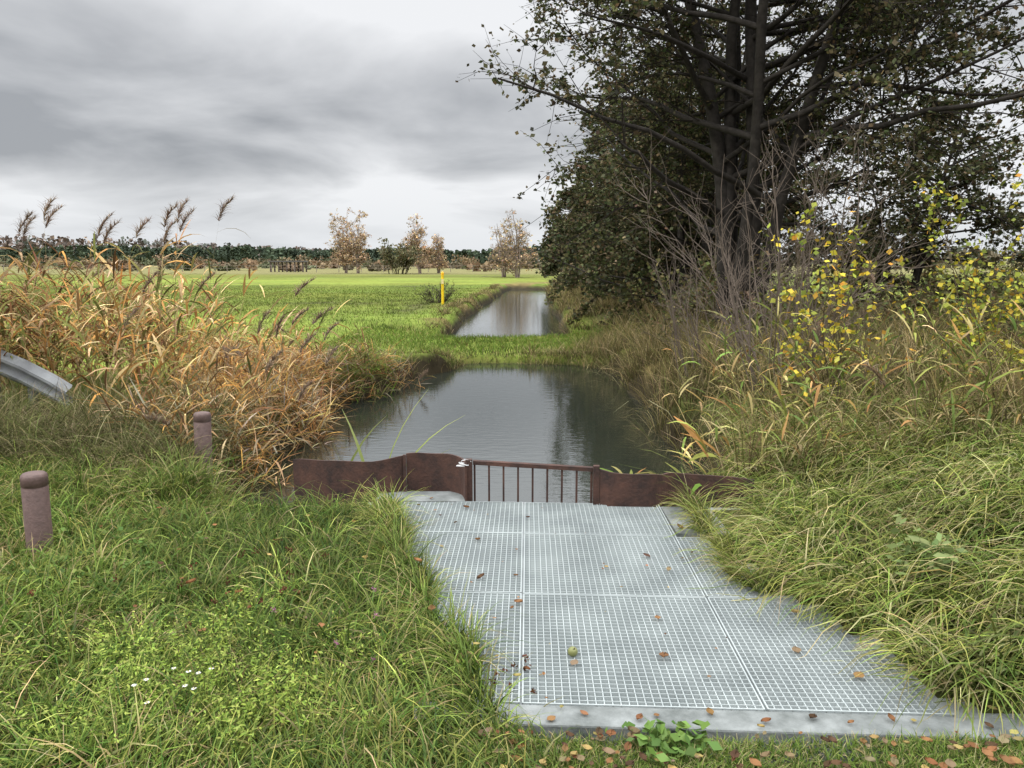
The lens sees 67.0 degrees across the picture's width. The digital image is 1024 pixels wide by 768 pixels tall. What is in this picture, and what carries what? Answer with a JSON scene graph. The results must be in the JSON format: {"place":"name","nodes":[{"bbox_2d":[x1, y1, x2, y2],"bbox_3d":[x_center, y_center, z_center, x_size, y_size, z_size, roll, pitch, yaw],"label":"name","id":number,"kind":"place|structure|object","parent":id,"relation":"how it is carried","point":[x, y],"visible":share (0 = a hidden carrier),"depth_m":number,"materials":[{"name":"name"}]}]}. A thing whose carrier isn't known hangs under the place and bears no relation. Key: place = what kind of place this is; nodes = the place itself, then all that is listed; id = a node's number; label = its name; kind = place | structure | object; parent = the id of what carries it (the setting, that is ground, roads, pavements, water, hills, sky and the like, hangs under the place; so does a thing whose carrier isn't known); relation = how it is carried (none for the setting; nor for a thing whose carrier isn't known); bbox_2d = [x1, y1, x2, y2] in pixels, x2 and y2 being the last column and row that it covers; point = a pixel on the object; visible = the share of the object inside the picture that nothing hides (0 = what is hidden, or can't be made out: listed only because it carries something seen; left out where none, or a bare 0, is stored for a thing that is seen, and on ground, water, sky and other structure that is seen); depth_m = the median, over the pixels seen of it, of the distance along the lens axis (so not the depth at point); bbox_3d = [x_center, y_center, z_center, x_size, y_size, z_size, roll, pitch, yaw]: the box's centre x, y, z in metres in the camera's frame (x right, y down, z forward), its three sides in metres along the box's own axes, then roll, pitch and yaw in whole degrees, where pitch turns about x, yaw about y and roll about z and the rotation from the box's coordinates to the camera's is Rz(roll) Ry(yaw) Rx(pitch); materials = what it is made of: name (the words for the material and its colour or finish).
{"place":"outdoors","nodes":[
{"label":"outdoors","id":0,"kind":"place"},
{"bbox_2d":[230,289,714,510],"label":"water","id":1,"kind":"structure","parent":0,"point":[548,414],"depth_m":10.17,"materials":[{"name":"grey liquid"}]},
{"bbox_2d":[0,428,1023,767],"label":"grass","id":2,"kind":"structure","parent":0,"point":[388,554],"depth_m":3.17,"materials":[{"name":"green plant"}]},
{"bbox_2d":[0,261,1023,767],"bbox_3d":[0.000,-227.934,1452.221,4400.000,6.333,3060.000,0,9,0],"label":"ground","id":3,"kind":"structure","parent":0,"point":[336,279],"depth_m":17.14,"materials":[{"name":"green plant"}]},
{"bbox_2d":[0,350,72,406],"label":"guardrail","id":4,"kind":"object","parent":3,"relation":"on","point":[21,370],"visible":0.65,"depth_m":8.37,"materials":[{"name":"metal"}]},
{"bbox_2d":[20,470,53,556],"bbox_3d":[-2.629,0.861,4.304,0.134,0.767,0.134,1,9,0],"label":"bollard","id":5,"kind":"object","parent":3,"relation":"on","point":[36,505],"visible":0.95,"depth_m":4.23,"materials":[{"name":"stone"}]},
{"bbox_2d":[0,363,301,509],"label":"tussock grass","id":6,"kind":"structure","parent":3,"relation":"on","point":[59,425],"depth_m":6.62,"materials":[{"name":"plant"}]},
{"bbox_2d":[0,193,368,459],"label":"tall reeds","id":7,"kind":"object","parent":3,"relation":"on","point":[114,337],"visible":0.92,"depth_m":8.88,"materials":[{"name":"beige plant"}]},
{"bbox_2d":[0,233,402,261],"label":"autumn forest","id":8,"kind":"object","parent":3,"relation":"on","point":[21,244],"visible":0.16,"depth_m":569.57,"materials":[{"name":"brown plant"}]},
{"bbox_2d":[193,411,212,484],"bbox_3d":[-2.478,0.602,6.220,0.134,0.767,0.134,1,8,0],"label":"bollard","id":9,"kind":"object","parent":3,"relation":"on","point":[201,418],"visible":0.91,"depth_m":6.14,"materials":[{"name":"plastic"}]},
{"bbox_2d":[131,586,379,750],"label":"wildflowers","id":10,"kind":"object","parent":3,"relation":"on","point":[184,685],"visible":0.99,"depth_m":2.60,"materials":[{"name":"green plant"}]},
{"bbox_2d":[77,318,435,499],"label":"broken reeds","id":11,"kind":"object","parent":3,"relation":"on","point":[241,375],"visible":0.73,"depth_m":9.08,"materials":[{"name":"beige plant"}]},
{"bbox_2d":[0,265,541,271],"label":"paddock fence","id":12,"kind":"object","parent":3,"relation":"on","point":[316,268],"visible":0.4,"depth_m":138.45,"materials":[{"name":"brown wood"}]},
{"bbox_2d":[0,253,546,271],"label":"hedgerow","id":13,"kind":"object","parent":3,"relation":"on","point":[333,261],"visible":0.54,"depth_m":233.71,"materials":[{"name":"plant"}]},
{"bbox_2d":[0,244,561,264],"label":"pine forest","id":14,"kind":"object","parent":3,"relation":"on","point":[226,253],"visible":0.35,"depth_m":459.71,"materials":[{"name":"green plant"}]},
{"bbox_2d":[27,537,536,692],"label":"dead flower stalks","id":15,"kind":"object","parent":3,"relation":"on","point":[215,601],"visible":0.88,"depth_m":3.31,"materials":[{"name":"brown plant"}]},
{"bbox_2d":[268,261,307,271],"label":"field shelter","id":16,"kind":"object","parent":3,"relation":"on","point":[290,266],"visible":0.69,"depth_m":141.70,"materials":[{"name":"brown wood"}]},
{"bbox_2d":[0,284,677,398],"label":"meadow grass","id":17,"kind":"structure","parent":3,"relation":"on","point":[469,337],"depth_m":21.46,"materials":[{"name":"green plant"}]},
{"bbox_2d":[325,208,361,272],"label":"birch tree","id":18,"kind":"object","parent":3,"relation":"on","point":[340,253],"visible":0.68,"depth_m":125.30,"materials":[{"name":"brown plant"}]},
{"bbox_2d":[293,455,403,510],"bbox_3d":[-1.210,1.113,5.617,0.910,1.263,0.143,3,9,18],"label":"sheet","id":19,"kind":"object","parent":3,"relation":"on","point":[327,475],"visible":0.37,"depth_m":5.48,"materials":[{"name":"metal"}]},
{"bbox_2d":[336,210,371,272],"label":"birch tree","id":20,"kind":"object","parent":3,"relation":"on","point":[357,240],"visible":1,"depth_m":123.55,"materials":[{"name":"brown plant"}]},
{"bbox_2d":[331,391,464,461],"bbox_3d":[-0.953,0.501,6.021,1.188,0.950,0.346,0,9,0],"label":"sedge plant","id":21,"kind":"object","parent":3,"relation":"on","point":[358,449],"visible":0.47,"depth_m":5.94,"materials":[{"name":"green plant"}]},
{"bbox_2d":[376,237,422,273],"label":"willow bush","id":22,"kind":"object","parent":3,"relation":"on","point":[404,257],"visible":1,"depth_m":115.34,"materials":[{"name":"green plant"}]},
{"bbox_2d":[400,214,438,273],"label":"birch tree","id":23,"kind":"object","parent":3,"relation":"on","point":[417,243],"visible":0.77,"depth_m":121.78,"materials":[{"name":"brown plant"}]},
{"bbox_2d":[406,452,466,500],"bbox_3d":[-0.492,1.127,5.485,0.509,1.277,0.153,5,10,29],"label":"sheet","id":24,"kind":"object","parent":3,"relation":"on","point":[437,471],"visible":0.34,"depth_m":5.47,"materials":[{"name":"metal"}]},
{"bbox_2d":[414,279,463,302],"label":"dark bush","id":25,"kind":"object","parent":3,"relation":"on","point":[447,296],"visible":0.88,"depth_m":32.94,"materials":[{"name":"green plant"}]},
{"bbox_2d":[431,234,448,272],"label":"birch tree","id":26,"kind":"object","parent":3,"relation":"on","point":[438,241],"visible":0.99,"depth_m":123.80,"materials":[{"name":"brown plant"}]},
{"bbox_2d":[441,272,443,304],"bbox_3d":[-2.850,-3.814,31.788,0.124,1.600,0.134,0,9,0],"label":"marker post","id":27,"kind":"object","parent":3,"relation":"on","point":[442,287],"visible":0.95,"depth_m":31.73,"materials":[{"name":"yellow plastic"}]},
{"bbox_2d":[403,454,599,504],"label":"posts","id":28,"kind":"object","parent":3,"relation":"on","point":[596,474],"visible":0.36,"depth_m":5.23,"materials":[{"name":"metal"}]},
{"bbox_2d":[456,459,468,466],"bbox_3d":[-0.325,0.537,5.215,0.101,0.049,0.043,0,9,0],"label":"plastic tape","id":29,"kind":"object","parent":28,"relation":"attached to","point":[461,463],"visible":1,"depth_m":5.21,"materials":[{"name":"white plastic"}]},
{"bbox_2d":[486,225,516,276],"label":"birch tree","id":30,"kind":"object","parent":3,"relation":"on","point":[504,270],"visible":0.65,"depth_m":90.72,"materials":[{"name":"brown plant"}]},
{"bbox_2d":[0,507,1023,767],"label":"leafy weeds","id":31,"kind":"object","parent":3,"relation":"on","point":[658,733],"visible":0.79,"depth_m":2.81,"materials":[{"name":"green plant"}]},
{"bbox_2d":[492,209,544,277],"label":"birch tree","id":32,"kind":"object","parent":3,"relation":"on","point":[518,263],"visible":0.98,"depth_m":88.33,"materials":[{"name":"brown plant"}]},
{"bbox_2d":[473,460,592,502],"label":"steel gate","id":33,"kind":"structure","parent":3,"relation":"on","point":[518,465],"depth_m":5.24,"materials":[{"name":"brown metal"}]},
{"bbox_2d":[378,491,729,536],"bbox_3d":[0.192,0.970,5.098,2.366,0.306,0.566,2,9,12],"label":"concrete footing","id":34,"kind":"object","parent":3,"relation":"on","point":[444,496],"visible":0.21,"depth_m":5.25,"materials":[{"name":"grey concrete"}]},
{"bbox_2d":[99,497,1023,767],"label":"fallen leaves","id":35,"kind":"object","parent":3,"relation":"on","point":[947,763],"visible":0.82,"depth_m":2.55,"materials":[{"name":"brown plant"}]},
{"bbox_2d":[532,174,597,283],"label":"alder tree","id":36,"kind":"object","parent":3,"relation":"on","point":[553,265],"visible":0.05,"depth_m":54.51,"materials":[{"name":"green plant"}]},
{"bbox_2d":[533,138,636,285],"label":"alder tree","id":37,"kind":"object","parent":3,"relation":"on","point":[562,196],"visible":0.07,"depth_m":45.83,"materials":[{"name":"green plant"}]},
{"bbox_2d":[545,106,667,296],"bbox_3d":[5.855,-8.350,37.273,9.378,10.000,7.081,-7,12,-39],"label":"alder tree","id":38,"kind":"object","parent":3,"relation":"on","point":[588,168],"visible":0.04,"depth_m":35.98,"materials":[{"name":"green plant"}]},
{"bbox_2d":[222,275,1023,494],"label":"bank vegetation","id":39,"kind":"object","parent":3,"relation":"on","point":[642,350],"visible":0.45,"depth_m":8.48,"materials":[{"name":"green plant"}]},
{"bbox_2d":[536,83,709,298],"bbox_3d":[5.269,-6.941,30.613,8.681,9.758,8.023,0,9,0],"label":"alder tree","id":40,"kind":"object","parent":3,"relation":"on","point":[594,219],"visible":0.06,"depth_m":30.39,"materials":[{"name":"green plant"}]},
{"bbox_2d":[623,250,716,332],"bbox_3d":[3.641,-1.904,15.634,2.700,2.046,1.923,0,9,0],"label":"mixed shrub","id":41,"kind":"object","parent":3,"relation":"on","point":[712,279],"visible":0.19,"depth_m":15.95,"materials":[{"name":"brown plant"}]},
{"bbox_2d":[599,469,753,507],"bbox_3d":[1.094,1.184,5.250,1.016,1.235,0.120,0,9,0],"label":"sheet","id":42,"kind":"object","parent":3,"relation":"on","point":[627,490],"visible":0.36,"depth_m":5.15,"materials":[{"name":"metal"}]},
{"bbox_2d":[542,0,820,312],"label":"alder tree","id":43,"kind":"object","parent":3,"relation":"on","point":[616,248],"visible":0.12,"depth_m":23.88,"materials":[{"name":"green plant"}]},
{"bbox_2d":[370,504,1023,718],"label":"concrete slab","id":44,"kind":"structure","parent":3,"relation":"on","point":[934,698],"depth_m":3.27,"materials":[{"name":"grey concrete"}]},
{"bbox_2d":[398,501,954,716],"bbox_3d":[0.418,1.003,4.022,2.337,0.038,2.530,0,9,0],"label":"metal grating","id":45,"kind":"object","parent":44,"relation":"on","point":[573,590],"visible":0.74,"depth_m":3.50,"materials":[{"name":"metal"}]},
{"bbox_2d":[568,646,577,656],"bbox_3d":[0.252,1.099,3.186,0.042,0.045,0.042,17,37,-3],"label":"apple","id":46,"kind":"object","parent":45,"relation":"on","point":[572,651],"visible":1,"depth_m":3.17,"materials":[{"name":"green food"}]},
{"bbox_2d":[544,0,850,336],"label":"alder tree","id":47,"kind":"object","parent":3,"relation":"on","point":[638,259],"visible":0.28,"depth_m":18.74,"materials":[{"name":"green plant"}]},
{"bbox_2d":[611,200,805,383],"bbox_3d":[2.511,-1.122,9.579,2.019,2.365,2.423,7,11,39],"label":"bare shrub","id":48,"kind":"object","parent":3,"relation":"on","point":[687,326],"visible":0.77,"depth_m":9.75,"materials":[{"name":"grey plant"}]},
{"bbox_2d":[410,702,1023,762],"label":"concrete kerb","id":49,"kind":"structure","parent":3,"relation":"on","point":[726,723],"depth_m":2.71,"materials":[{"name":"grey concrete"}]},
{"bbox_2d":[646,241,800,340],"bbox_3d":[3.467,-1.333,12.518,2.270,1.875,2.643,5,10,30],"label":"mixed shrub","id":50,"kind":"object","parent":3,"relation":"on","point":[708,292],"visible":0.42,"depth_m":12.38,"materials":[{"name":"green plant"}]},
{"bbox_2d":[455,0,1023,333],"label":"alder tree","id":51,"kind":"object","parent":3,"relation":"on","point":[866,20],"visible":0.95,"depth_m":12.13,"materials":[{"name":"green plant"}]},
{"bbox_2d":[607,71,930,404],"bbox_3d":[2.505,-1.326,7.934,2.451,3.278,3.581,-8,12,-41],"label":"bare shrub","id":52,"kind":"object","parent":3,"relation":"on","point":[748,328],"visible":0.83,"depth_m":7.82,"materials":[{"name":"grey plant"}]},
{"bbox_2d":[651,106,951,367],"bbox_3d":[3.600,-1.608,9.196,2.352,3.450,4.128,-6,11,-33],"label":"bare shrub","id":53,"kind":"object","parent":3,"relation":"on","point":[800,287],"visible":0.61,"depth_m":9.21,"materials":[{"name":"grey plant"}]},
{"bbox_2d":[600,267,1023,504],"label":"green reeds","id":54,"kind":"object","parent":3,"relation":"on","point":[697,437],"visible":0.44,"depth_m":6.18,"materials":[{"name":"green plant"}]},
{"bbox_2d":[654,367,1023,763],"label":"long grass","id":55,"kind":"structure","parent":3,"relation":"on","point":[818,521],"depth_m":4.10,"materials":[{"name":"green plant"}]},
{"bbox_2d":[758,194,946,416],"bbox_3d":[2.934,-0.610,6.860,1.498,2.188,1.845,0,9,0],"label":"yellow leaved shrub","id":56,"kind":"object","parent":3,"relation":"on","point":[834,328],"visible":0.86,"depth_m":6.83,"materials":[{"name":"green plant"}]},
{"bbox_2d":[769,253,954,341],"bbox_3d":[5.215,-1.101,11.583,2.826,1.707,1.856,-6,10,-32],"label":"mixed shrub","id":57,"kind":"object","parent":3,"relation":"on","point":[925,273],"visible":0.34,"depth_m":11.46,"materials":[{"name":"green plant"}]},
{"bbox_2d":[761,240,1023,268],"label":"distant trees","id":58,"kind":"object","parent":3,"relation":"on","point":[991,253],"visible":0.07,"depth_m":250.46,"materials":[{"name":"green plant"}]},
{"bbox_2d":[781,71,1023,313],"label":"alder tree","id":59,"kind":"object","parent":3,"relation":"on","point":[995,222],"visible":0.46,"depth_m":17.89,"materials":[{"name":"green plant"}]},
{"bbox_2d":[844,141,1023,385],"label":"yellow leaved shrub","id":60,"kind":"object","parent":3,"relation":"on","point":[975,282],"visible":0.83,"depth_m":7.89,"materials":[{"name":"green plant"}]},
{"bbox_2d":[894,248,1023,344],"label":"mixed shrub","id":61,"kind":"object","parent":3,"relation":"on","point":[978,276],"visible":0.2,"depth_m":13.60,"materials":[{"name":"green plant"}]},
{"bbox_2d":[977,285,1023,355],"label":"mixed shrub","id":62,"kind":"object","parent":3,"relation":"on","point":[997,297],"visible":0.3,"depth_m":10.91,"materials":[{"name":"green plant"}]},
{"bbox_2d":[984,251,1023,305],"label":"mixed shrub","id":63,"kind":"object","parent":3,"relation":"on","point":[1007,277],"visible":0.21,"depth_m":15.00,"materials":[{"name":"green plant"}]},
{"bbox_2d":[995,328,1023,407],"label":"yellow leaved shrub","id":64,"kind":"object","parent":3,"relation":"on","point":[1007,345],"visible":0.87,"depth_m":6.59,"materials":[{"name":"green plant"}]},
{"bbox_2d":[0,0,1023,260],"label":"sky","id":65,"kind":"structure","parent":0,"point":[303,111],"materials":[{"name":"grey"}]}
]}

